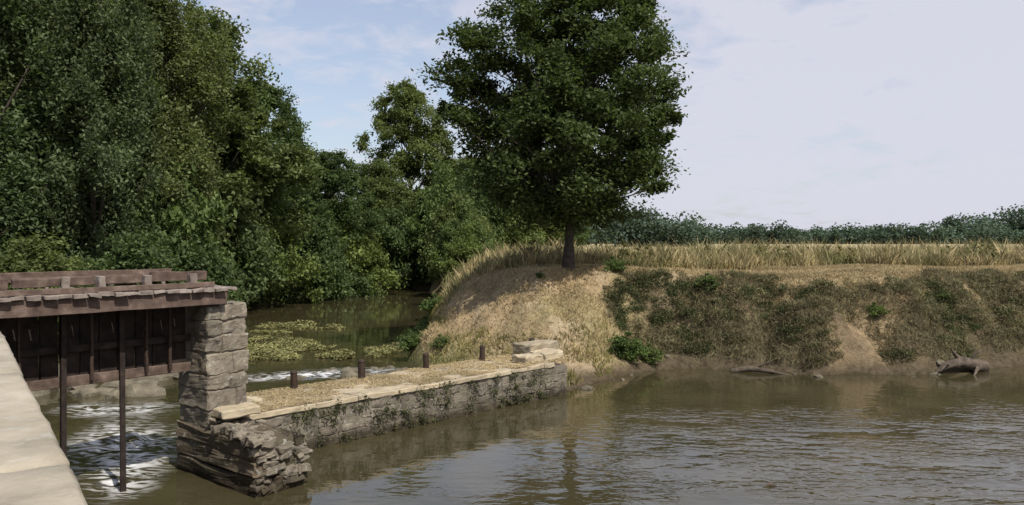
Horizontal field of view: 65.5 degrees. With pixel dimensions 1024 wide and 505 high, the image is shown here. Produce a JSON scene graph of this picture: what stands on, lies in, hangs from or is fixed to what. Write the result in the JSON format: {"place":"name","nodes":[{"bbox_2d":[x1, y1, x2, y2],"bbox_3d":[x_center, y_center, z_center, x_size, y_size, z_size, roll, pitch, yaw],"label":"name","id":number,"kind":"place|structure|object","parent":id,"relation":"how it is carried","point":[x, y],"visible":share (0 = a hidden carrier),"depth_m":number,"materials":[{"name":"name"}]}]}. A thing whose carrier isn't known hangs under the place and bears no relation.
{"place":"outdoors","nodes":[
{"label":"outdoors","id":0,"kind":"place"},
{"bbox_2d":[35,289,1023,504],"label":"river","id":1,"kind":"structure","parent":0,"point":[692,437],"depth_m":15.82,"materials":[{"name":"liquid"}]},
{"bbox_2d":[176,300,313,497],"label":"stone pier","id":2,"kind":"structure","parent":1,"relation":"in","point":[224,441],"depth_m":13.39,"materials":[{"name":"grey stone"}]},
{"bbox_2d":[245,320,405,360],"bbox_3d":[-8.178,3.415,32.287,8.957,0.362,11.609,0,1,0],"label":"water weed","id":3,"kind":"object","parent":1,"relation":"on","point":[279,348],"visible":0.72,"depth_m":29.23,"materials":[{"name":"green plant"}]},
{"bbox_2d":[730,362,788,374],"bbox_3d":[7.511,3.498,24.170,1.702,0.430,0.273,0,1,17],"label":"driftwood log","id":4,"kind":"object","parent":1,"relation":"on","point":[747,368],"visible":0.96,"depth_m":24.14,"materials":[{"name":"wood"}]},
{"bbox_2d":[38,242,1023,390],"bbox_3d":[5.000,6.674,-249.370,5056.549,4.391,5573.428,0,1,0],"label":"ground","id":5,"kind":"structure","parent":0,"point":[859,348],"depth_m":25.04,"materials":[{"name":"soil"}]},
{"bbox_2d":[0,332,87,504],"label":"stone parapet","id":6,"kind":"structure","parent":5,"relation":"on","point":[34,468],"depth_m":2.62,"materials":[{"name":"beige stone"}]},
{"bbox_2d":[0,0,91,254],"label":"poplar tree","id":7,"kind":"object","parent":5,"relation":"on","point":[8,79],"visible":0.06,"depth_m":38.99,"materials":[{"name":"green plant"}]},
{"bbox_2d":[0,227,95,334],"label":"riverside shrub","id":8,"kind":"object","parent":5,"relation":"on","point":[48,259],"visible":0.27,"depth_m":24.40,"materials":[{"name":"green plant"}]},
{"bbox_2d":[0,0,102,259],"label":"poplar tree","id":9,"kind":"object","parent":5,"relation":"on","point":[20,193],"visible":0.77,"depth_m":32.18,"materials":[{"name":"green plant"}]},
{"bbox_2d":[11,0,175,263],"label":"poplar tree","id":10,"kind":"object","parent":5,"relation":"on","point":[99,69],"visible":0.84,"depth_m":33.96,"materials":[{"name":"green plant"}]},
{"bbox_2d":[0,268,236,491],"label":"sluice gate bridge","id":11,"kind":"structure","parent":5,"relation":"on","point":[144,322],"depth_m":12.41,"materials":[{"name":"wood"}]},
{"bbox_2d":[73,224,192,286],"bbox_3d":[-14.595,1.421,31.477,6.761,5.107,8.287,0,1,1],"label":"riverside shrub","id":12,"kind":"object","parent":5,"relation":"on","point":[130,247],"visible":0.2,"depth_m":30.64,"materials":[{"name":"green plant"}]},
{"bbox_2d":[62,0,232,254],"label":"deciduous tree","id":13,"kind":"object","parent":5,"relation":"on","point":[221,146],"visible":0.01,"depth_m":46.22,"materials":[{"name":"green plant"}]},
{"bbox_2d":[67,72,253,282],"bbox_3d":[-18.360,-2.652,40.190,8.756,13.272,9.106,0,1,18],"label":"riverside shrub","id":14,"kind":"object","parent":5,"relation":"on","point":[215,210],"visible":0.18,"depth_m":39.05,"materials":[{"name":"green plant"}]},
{"bbox_2d":[101,0,243,265],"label":"poplar tree","id":15,"kind":"object","parent":5,"relation":"on","point":[203,89],"visible":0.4,"depth_m":39.94,"materials":[{"name":"green plant"}]},
{"bbox_2d":[114,191,249,301],"bbox_3d":[-17.027,0.590,38.488,9.668,7.149,7.888,0,1,1],"label":"riverside shrub","id":16,"kind":"object","parent":5,"relation":"on","point":[218,274],"visible":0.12,"depth_m":37.08,"materials":[{"name":"green plant"}]},
{"bbox_2d":[32,365,408,399],"bbox_3d":[-8.506,3.687,22.618,10.738,0.771,5.412,0,1,0],"label":"weir","id":17,"kind":"object","parent":5,"relation":"on","point":[147,386],"visible":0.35,"depth_m":20.95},
{"bbox_2d":[125,5,328,259],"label":"deciduous tree","id":18,"kind":"object","parent":5,"relation":"on","point":[240,117],"visible":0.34,"depth_m":46.34,"materials":[{"name":"green plant"}]},
{"bbox_2d":[200,178,291,309],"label":"riverside shrub","id":19,"kind":"object","parent":5,"relation":"on","point":[255,271],"visible":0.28,"depth_m":44.30,"materials":[{"name":"green plant"}]},
{"bbox_2d":[217,132,306,296],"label":"riverside shrub","id":20,"kind":"object","parent":5,"relation":"on","point":[231,143],"visible":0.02,"depth_m":50.05,"materials":[{"name":"green plant"}]},
{"bbox_2d":[225,83,332,267],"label":"deciduous tree","id":21,"kind":"object","parent":5,"relation":"on","point":[273,100],"visible":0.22,"depth_m":52.74,"materials":[{"name":"green plant"}]},
{"bbox_2d":[238,194,328,307],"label":"riverside shrub","id":22,"kind":"object","parent":5,"relation":"on","point":[302,267],"visible":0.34,"depth_m":48.96,"materials":[{"name":"green plant"}]},
{"bbox_2d":[284,149,340,226],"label":"deciduous tree","id":23,"kind":"object","parent":5,"relation":"on","point":[315,153],"depth_m":65.27,"materials":[{"name":"green plant"}]},
{"bbox_2d":[281,215,385,302],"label":"riverside shrub","id":24,"kind":"object","parent":5,"relation":"on","point":[333,262],"visible":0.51,"depth_m":53.65,"materials":[{"name":"green plant"}]},
{"bbox_2d":[290,148,387,264],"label":"deciduous tree","id":25,"kind":"object","parent":5,"relation":"on","point":[338,177],"visible":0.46,"depth_m":59.13,"materials":[{"name":"green plant"}]},
{"bbox_2d":[328,195,406,295],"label":"riverside shrub","id":26,"kind":"object","parent":5,"relation":"on","point":[362,257],"visible":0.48,"depth_m":59.19,"materials":[{"name":"green plant"}]},
{"bbox_2d":[342,157,418,248],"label":"deciduous tree","id":27,"kind":"object","parent":5,"relation":"on","point":[382,188],"visible":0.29,"depth_m":68.04,"materials":[{"name":"green plant"}]},
{"bbox_2d":[346,76,457,208],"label":"deciduous tree","id":28,"kind":"object","parent":5,"relation":"on","point":[398,119],"visible":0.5,"depth_m":77.97,"materials":[{"name":"green plant"}]},
{"bbox_2d":[370,203,437,289],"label":"riverside shrub","id":29,"kind":"object","parent":5,"relation":"on","point":[398,250],"visible":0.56,"depth_m":65.20,"materials":[{"name":"green plant"}]},
{"bbox_2d":[397,329,423,352],"bbox_3d":[-3.348,3.002,26.438,1.198,0.948,1.052,1,1,43],"label":"shrub","id":30,"kind":"object","parent":5,"relation":"on","point":[411,340],"visible":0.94,"depth_m":26.35,"materials":[{"name":"green plant"}]},
{"bbox_2d":[258,363,566,445],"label":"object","id":31,"kind":"object","parent":5,"relation":"on","point":[349,415],"visible":0.09,"depth_m":17.55,"materials":[{"name":"stone"}]},
{"bbox_2d":[246,354,554,405],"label":"top slab","id":32,"kind":"structure","parent":31,"relation":"on","point":[345,389],"depth_m":17.51,"materials":[{"name":"stone"}]},
{"bbox_2d":[290,370,297,388],"bbox_3d":[-4.614,2.697,16.853,0.163,0.405,0.171,-1,3,0],"label":"iron post","id":33,"kind":"object","parent":32,"relation":"on","point":[293,380],"visible":0.92,"depth_m":16.80,"materials":[{"name":"brown metal"}]},
{"bbox_2d":[357,359,365,379],"bbox_3d":[-3.421,2.656,18.119,0.181,0.450,0.190,-1,0,0],"label":"iron post","id":34,"kind":"object","parent":32,"relation":"on","point":[361,368],"visible":0.88,"depth_m":18.05,"materials":[{"name":"brown metal"}]},
{"bbox_2d":[246,353,567,410],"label":"litter","id":35,"kind":"object","parent":32,"relation":"on","point":[384,381],"visible":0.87,"depth_m":17.70,"materials":[{"name":"plant"}]},
{"bbox_2d":[423,353,428,368],"bbox_3d":[-2.104,2.659,19.487,0.163,0.405,0.171,-1,5,0],"label":"iron post","id":36,"kind":"object","parent":32,"relation":"on","point":[425,360],"visible":0.91,"depth_m":19.43,"materials":[{"name":"brown metal"}]},
{"bbox_2d":[479,345,484,359],"bbox_3d":[-0.781,2.639,20.890,0.163,0.405,0.171,1,0,0],"label":"iron post","id":37,"kind":"object","parent":32,"relation":"on","point":[482,353],"visible":0.95,"depth_m":20.83,"materials":[{"name":"brown metal"}]},
{"bbox_2d":[512,338,562,363],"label":"end block","id":38,"kind":"structure","parent":32,"relation":"on","point":[538,350],"depth_m":21.28,"materials":[{"name":"stone"}]},
{"bbox_2d":[247,361,554,419],"bbox_3d":[-1.994,2.930,17.624,0.586,0.155,8.496,1,1,44],"label":"coping","id":39,"kind":"object","parent":31,"relation":"on","point":[374,392],"visible":0.83,"depth_m":16.78,"materials":[{"name":"stone"}]},
{"bbox_2d":[266,363,563,447],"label":"stone wall","id":40,"kind":"structure","parent":31,"relation":"attached to","point":[326,427],"depth_m":17.19,"materials":[{"name":"stone"}]},
{"bbox_2d":[292,362,555,449],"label":"wall plants","id":41,"kind":"object","parent":40,"relation":"attached to","point":[394,411],"depth_m":17.16,"materials":[{"name":"green plant"}]},
{"bbox_2d":[407,321,429,335],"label":"shrub","id":42,"kind":"object","parent":5,"relation":"on","point":[421,328],"visible":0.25,"depth_m":28.95,"materials":[{"name":"green plant"}]},
{"bbox_2d":[399,182,440,273],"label":"riverside shrub","id":43,"kind":"object","parent":5,"relation":"on","point":[429,190],"visible":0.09,"depth_m":67.57,"materials":[{"name":"green plant"}]},
{"bbox_2d":[413,315,434,332],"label":"shrub","id":44,"kind":"object","parent":5,"relation":"on","point":[422,321],"visible":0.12,"depth_m":33.04,"materials":[{"name":"green plant"}]},
{"bbox_2d":[418,293,442,314],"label":"shrub","id":45,"kind":"object","parent":5,"relation":"on","point":[426,306],"visible":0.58,"depth_m":39.82,"materials":[{"name":"green plant"}]},
{"bbox_2d":[428,333,449,349],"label":"shrub","id":46,"kind":"object","parent":5,"relation":"on","point":[443,340],"visible":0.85,"depth_m":24.85,"materials":[{"name":"green plant"}]},
{"bbox_2d":[418,156,465,188],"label":"deciduous tree","id":47,"kind":"object","parent":5,"relation":"on","point":[427,177],"visible":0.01,"depth_m":85.89,"materials":[{"name":"green plant"}]},
{"bbox_2d":[400,154,492,277],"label":"riverside shrub","id":48,"kind":"object","parent":5,"relation":"on","point":[416,229],"visible":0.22,"depth_m":65.34,"materials":[{"name":"green plant"}]},
{"bbox_2d":[427,175,465,198],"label":"deciduous tree","id":49,"kind":"object","parent":5,"relation":"on","point":[461,180],"visible":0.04,"depth_m":71.97,"materials":[{"name":"green plant"}]},
{"bbox_2d":[430,223,484,282],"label":"riverside shrub","id":50,"kind":"object","parent":5,"relation":"on","point":[463,250],"visible":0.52,"depth_m":47.50,"materials":[{"name":"green plant"}]},
{"bbox_2d":[426,154,490,206],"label":"deciduous tree","id":51,"kind":"object","parent":5,"relation":"on","point":[463,164],"visible":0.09,"depth_m":74.61,"materials":[{"name":"green plant"}]},
{"bbox_2d":[413,187,510,283],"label":"riverside shrub","id":52,"kind":"object","parent":5,"relation":"on","point":[442,214],"visible":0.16,"depth_m":61.40,"materials":[{"name":"green plant"}]},
{"bbox_2d":[426,196,498,273],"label":"riverside shrub","id":53,"kind":"object","parent":5,"relation":"on","point":[451,228],"visible":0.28,"depth_m":55.35,"materials":[{"name":"green plant"}]},
{"bbox_2d":[445,161,521,244],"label":"deciduous tree","id":54,"kind":"object","parent":5,"relation":"on","point":[493,215],"visible":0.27,"depth_m":67.15,"materials":[{"name":"green plant"}]},
{"bbox_2d":[407,282,615,384],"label":"bank grass","id":55,"kind":"structure","parent":5,"relation":"on","point":[594,361],"depth_m":24.17,"materials":[{"name":"plant"}]},
{"bbox_2d":[477,143,546,245],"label":"deciduous tree","id":56,"kind":"object","parent":5,"relation":"on","point":[535,195],"depth_m":83.07,"materials":[{"name":"green plant"}]},
{"bbox_2d":[493,209,548,248],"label":"riverside shrub","id":57,"kind":"object","parent":5,"relation":"on","point":[519,235],"visible":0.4,"depth_m":68.49,"materials":[{"name":"green plant"}]},
{"bbox_2d":[526,239,540,252],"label":"weed plant","id":58,"kind":"object","parent":5,"relation":"on","point":[529,242],"visible":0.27,"depth_m":31.95,"materials":[{"name":"green plant"}]},
{"bbox_2d":[535,271,546,279],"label":"shrub","id":59,"kind":"object","parent":5,"relation":"on","point":[539,275],"visible":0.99,"depth_m":26.14,"materials":[{"name":"green plant"}]},
{"bbox_2d":[526,149,564,245],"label":"deciduous tree","id":60,"kind":"object","parent":5,"relation":"on","point":[558,236],"visible":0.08,"depth_m":87.42,"materials":[{"name":"green plant"}]},
{"bbox_2d":[411,0,692,270],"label":"maple tree","id":61,"kind":"object","parent":5,"relation":"on","point":[566,108],"visible":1,"depth_m":25.60,"materials":[{"name":"green plant"}]},
{"bbox_2d":[548,216,593,247],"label":"deciduous tree","id":62,"kind":"object","parent":5,"relation":"on","point":[582,234],"visible":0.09,"depth_m":97.66,"materials":[{"name":"green plant"}]},
{"bbox_2d":[602,256,627,272],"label":"shrub","id":63,"kind":"object","parent":5,"relation":"on","point":[615,264],"visible":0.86,"depth_m":27.42,"materials":[{"name":"green plant"}]},
{"bbox_2d":[617,240,630,258],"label":"weed plant","id":64,"kind":"object","parent":5,"relation":"on","point":[622,251],"visible":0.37,"depth_m":31.56,"materials":[{"name":"green plant"}]},
{"bbox_2d":[606,330,652,362],"bbox_3d":[3.639,2.949,24.407,1.286,1.159,1.465,1,1,34],"label":"shrub","id":65,"kind":"object","parent":5,"relation":"on","point":[622,343],"visible":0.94,"depth_m":24.18,"materials":[{"name":"green plant"}]},
{"bbox_2d":[631,245,643,257],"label":"weed plant","id":66,"kind":"object","parent":5,"relation":"on","point":[637,249],"visible":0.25,"depth_m":31.37,"materials":[{"name":"green plant"}]},
{"bbox_2d":[643,243,652,257],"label":"weed plant","id":67,"kind":"object","parent":5,"relation":"on","point":[649,252],"visible":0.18,"depth_m":31.70,"materials":[{"name":"green plant"}]},
{"bbox_2d":[638,343,664,365],"bbox_3d":[4.383,3.228,24.885,1.065,0.843,0.935,-1,1,-33],"label":"shrub","id":68,"kind":"object","parent":5,"relation":"on","point":[657,352],"visible":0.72,"depth_m":24.77,"materials":[{"name":"green plant"}]},
{"bbox_2d":[364,201,1023,246],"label":"distant tree line","id":69,"kind":"object","parent":5,"relation":"on","point":[1010,226],"visible":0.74,"depth_m":237.24,"materials":[{"name":"green plant"}]},
{"bbox_2d":[694,273,719,290],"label":"shrub","id":70,"kind":"object","parent":5,"relation":"on","point":[707,281],"visible":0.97,"depth_m":26.49,"materials":[{"name":"green plant"}]},
{"bbox_2d":[704,244,713,256],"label":"weed plant","id":71,"kind":"object","parent":5,"relation":"on","point":[706,247],"visible":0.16,"depth_m":34.58,"materials":[{"name":"green plant"}]},
{"bbox_2d":[418,263,1023,364],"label":"dry grass","id":72,"kind":"structure","parent":5,"relation":"on","point":[839,271],"depth_m":26.84,"materials":[{"name":"plant"}]},
{"bbox_2d":[437,236,1023,311],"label":"tall grass","id":73,"kind":"structure","parent":5,"relation":"on","point":[723,257],"depth_m":36.53,"materials":[{"name":"beige plant"}]},
{"bbox_2d":[568,354,993,389],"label":"shoreline stones","id":74,"kind":"object","parent":5,"relation":"on","point":[939,362],"visible":0.8,"depth_m":23.79,"materials":[{"name":"grey stone"}]},
{"bbox_2d":[780,245,791,260],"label":"weed plant","id":75,"kind":"object","parent":5,"relation":"on","point":[787,253],"visible":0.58,"depth_m":36.27,"materials":[{"name":"green plant"}]},
{"bbox_2d":[598,268,1023,364],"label":"bramble thicket","id":76,"kind":"object","parent":5,"relation":"on","point":[646,282],"visible":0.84,"depth_m":26.30,"materials":[{"name":"green plant"}]},
{"bbox_2d":[616,265,1023,369],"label":"dead grass stems","id":77,"kind":"object","parent":5,"relation":"on","point":[932,271],"visible":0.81,"depth_m":25.69,"materials":[{"name":"brown plant"}]},
{"bbox_2d":[834,245,844,260],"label":"weed plant","id":78,"kind":"object","parent":5,"relation":"on","point":[839,249],"visible":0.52,"depth_m":38.12,"materials":[{"name":"green plant"}]},
{"bbox_2d":[866,302,890,319],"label":"shrub","id":79,"kind":"object","parent":5,"relation":"on","point":[873,307],"visible":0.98,"depth_m":25.18,"materials":[{"name":"green plant"}]},
{"bbox_2d":[933,289,954,306],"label":"shrub","id":80,"kind":"object","parent":5,"relation":"on","point":[941,296],"visible":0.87,"depth_m":26.67,"materials":[{"name":"green plant"}]},
{"bbox_2d":[935,348,989,375],"bbox_3d":[13.717,3.294,24.045,2.189,0.856,0.739,0,1,-25],"label":"driftwood branch","id":81,"kind":"object","parent":5,"relation":"on","point":[972,363],"visible":0.98,"depth_m":24.11,"materials":[{"name":"wood"}]},
{"bbox_2d":[974,244,985,255],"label":"weed plant","id":82,"kind":"object","parent":5,"relation":"on","point":[982,245],"visible":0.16,"depth_m":39.01,"materials":[{"name":"green plant"}]},
{"bbox_2d":[987,247,998,257],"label":"weed plant","id":83,"kind":"object","parent":5,"relation":"on","point":[995,253],"visible":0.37,"depth_m":38.24,"materials":[{"name":"green plant"}]},
{"bbox_2d":[169,0,1023,237],"label":"sky","id":84,"kind":"structure","parent":0,"point":[804,114],"materials":[{"name":"white"}]},
{"bbox_2d":[763,482,776,486],"bbox_3d":[4.205,3.789,12.999,0.232,0.079,0.079,0,1,-9],"label":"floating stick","id":85,"kind":"object","parent":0,"point":[769,484],"visible":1,"depth_m":12.98,"materials":[{"name":"brown wood"}]}
]}

